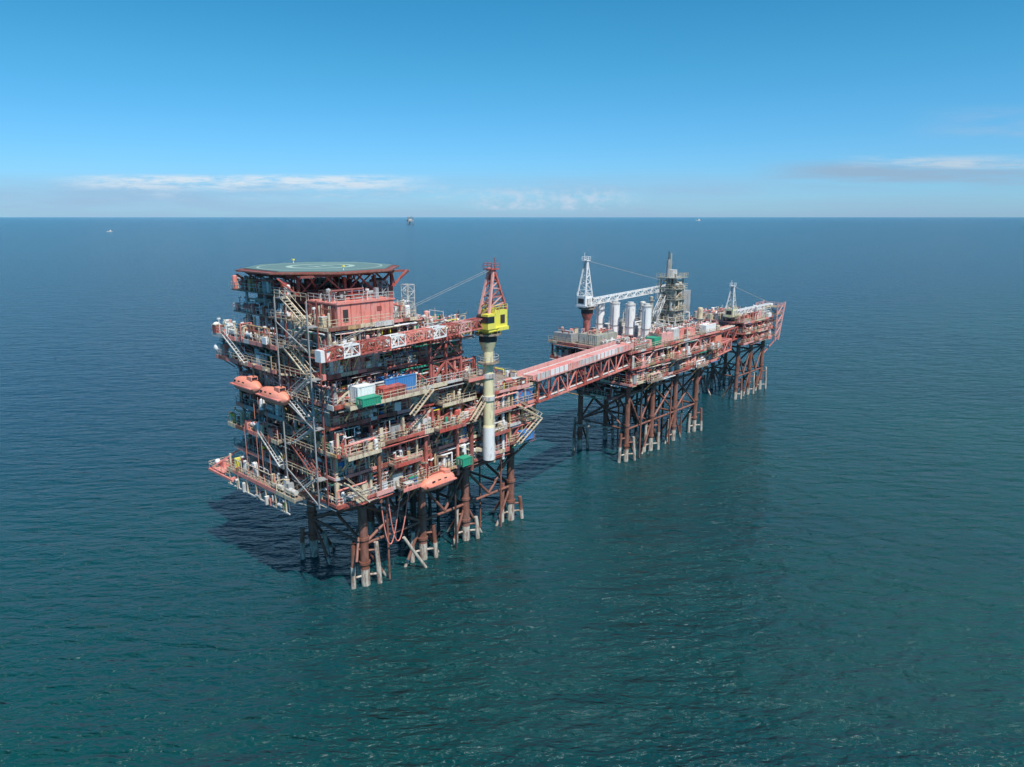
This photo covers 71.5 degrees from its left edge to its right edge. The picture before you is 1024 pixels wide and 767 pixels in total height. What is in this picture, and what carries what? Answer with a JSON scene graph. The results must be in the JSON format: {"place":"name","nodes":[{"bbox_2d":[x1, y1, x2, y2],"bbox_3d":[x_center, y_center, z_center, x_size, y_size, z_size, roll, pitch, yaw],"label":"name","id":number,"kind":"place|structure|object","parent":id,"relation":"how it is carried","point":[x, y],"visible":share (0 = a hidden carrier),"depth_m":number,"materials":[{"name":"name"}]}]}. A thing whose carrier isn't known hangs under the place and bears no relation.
{"place":"outdoors","nodes":[
{"label":"outdoors","id":0,"kind":"place"},
{"bbox_2d":[0,217,1023,766],"bbox_3d":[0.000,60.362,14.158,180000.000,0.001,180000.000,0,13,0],"label":"sea","id":1,"kind":"structure","parent":0,"point":[810,553],"depth_m":142.50,"materials":[{"name":"liquid"}]},
{"bbox_2d":[209,274,542,588],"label":"offshore platform","id":2,"kind":"structure","parent":1,"relation":"in","point":[326,442],"depth_m":119.34,"materials":[{"name":"red metal"}]},
{"bbox_2d":[230,359,269,393],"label":"lifeboat","id":3,"kind":"object","parent":2,"relation":"on","point":[251,384],"visible":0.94,"depth_m":117.70,"materials":[{"name":"orange plastic"}]},
{"bbox_2d":[255,369,298,404],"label":"lifeboat","id":4,"kind":"object","parent":2,"relation":"on","point":[277,395],"visible":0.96,"depth_m":112.09,"materials":[{"name":"orange plastic"}]},
{"bbox_2d":[235,259,409,300],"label":"helideck","id":5,"kind":"object","parent":2,"relation":"on","point":[297,271],"visible":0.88,"depth_m":117.03,"materials":[{"name":"metal"}]},
{"bbox_2d":[347,382,374,401],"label":"shipping container","id":6,"kind":"object","parent":2,"relation":"on","point":[360,389],"visible":0.72,"depth_m":108.47,"materials":[{"name":"white metal"}]},
{"bbox_2d":[356,394,380,406],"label":"waste skip","id":7,"kind":"object","parent":2,"relation":"on","point":[368,400],"visible":1,"depth_m":107.06,"materials":[{"name":"green metal"}]},
{"bbox_2d":[376,383,406,398],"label":"shipping container","id":8,"kind":"object","parent":2,"relation":"on","point":[388,388],"visible":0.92,"depth_m":112.44,"materials":[{"name":"red metal"}]},
{"bbox_2d":[376,371,415,389],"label":"shipping container","id":9,"kind":"object","parent":2,"relation":"on","point":[409,380],"visible":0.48,"depth_m":115.95,"materials":[{"name":"blue metal"}]},
{"bbox_2d":[314,257,508,460],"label":"pedestal crane","id":10,"kind":"object","parent":2,"relation":"on","point":[489,321],"visible":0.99,"depth_m":124.20,"materials":[{"name":"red metal"}]},
{"bbox_2d":[417,455,456,491],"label":"lifeboat","id":11,"kind":"object","parent":2,"relation":"on","point":[445,476],"visible":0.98,"depth_m":122.00,"materials":[{"name":"orange plastic"}]},
{"bbox_2d":[456,454,472,466],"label":"waste skip","id":12,"kind":"object","parent":2,"relation":"on","point":[464,460],"visible":1,"depth_m":128.62,"materials":[{"name":"green metal"}]},
{"bbox_2d":[506,387,531,403],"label":"shipping container","id":13,"kind":"object","parent":2,"relation":"on","point":[522,394],"visible":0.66,"depth_m":139.69,"materials":[{"name":"blue metal"}]},
{"bbox_2d":[517,428,533,440],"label":"shipping container","id":14,"kind":"object","parent":2,"relation":"on","point":[530,435],"visible":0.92,"depth_m":141.18,"materials":[{"name":"blue metal"}]},
{"bbox_2d":[517,341,633,402],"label":"access bridge","id":15,"kind":"structure","parent":2,"relation":"attached to","point":[555,368],"depth_m":156.17,"materials":[{"name":"red metal"}]},
{"bbox_2d":[548,251,722,462],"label":"offshore platform","id":16,"kind":"structure","parent":1,"relation":"in","point":[669,340],"depth_m":192.33,"materials":[{"name":"red metal"}]},
{"bbox_2d":[576,253,664,331],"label":"pedestal crane","id":17,"kind":"object","parent":16,"relation":"on","point":[586,303],"visible":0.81,"depth_m":189.79,"materials":[{"name":"white metal"}]},
{"bbox_2d":[713,325,738,356],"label":"access bridge","id":18,"kind":"structure","parent":16,"relation":"attached to","point":[725,339],"depth_m":230.33,"materials":[{"name":"red metal"}]},
{"bbox_2d":[690,300,785,399],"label":"offshore platform","id":19,"kind":"structure","parent":1,"relation":"in","point":[755,326],"depth_m":251.93,"materials":[{"name":"red metal"}]},
{"bbox_2d":[724,283,772,324],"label":"pedestal crane","id":20,"kind":"object","parent":19,"relation":"on","point":[731,313],"visible":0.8,"depth_m":239.71,"materials":[{"name":"white metal"}]},
{"bbox_2d":[0,0,1023,216],"label":"sky","id":21,"kind":"structure","parent":0,"point":[109,108],"materials":[{"name":"blue"}]}
]}

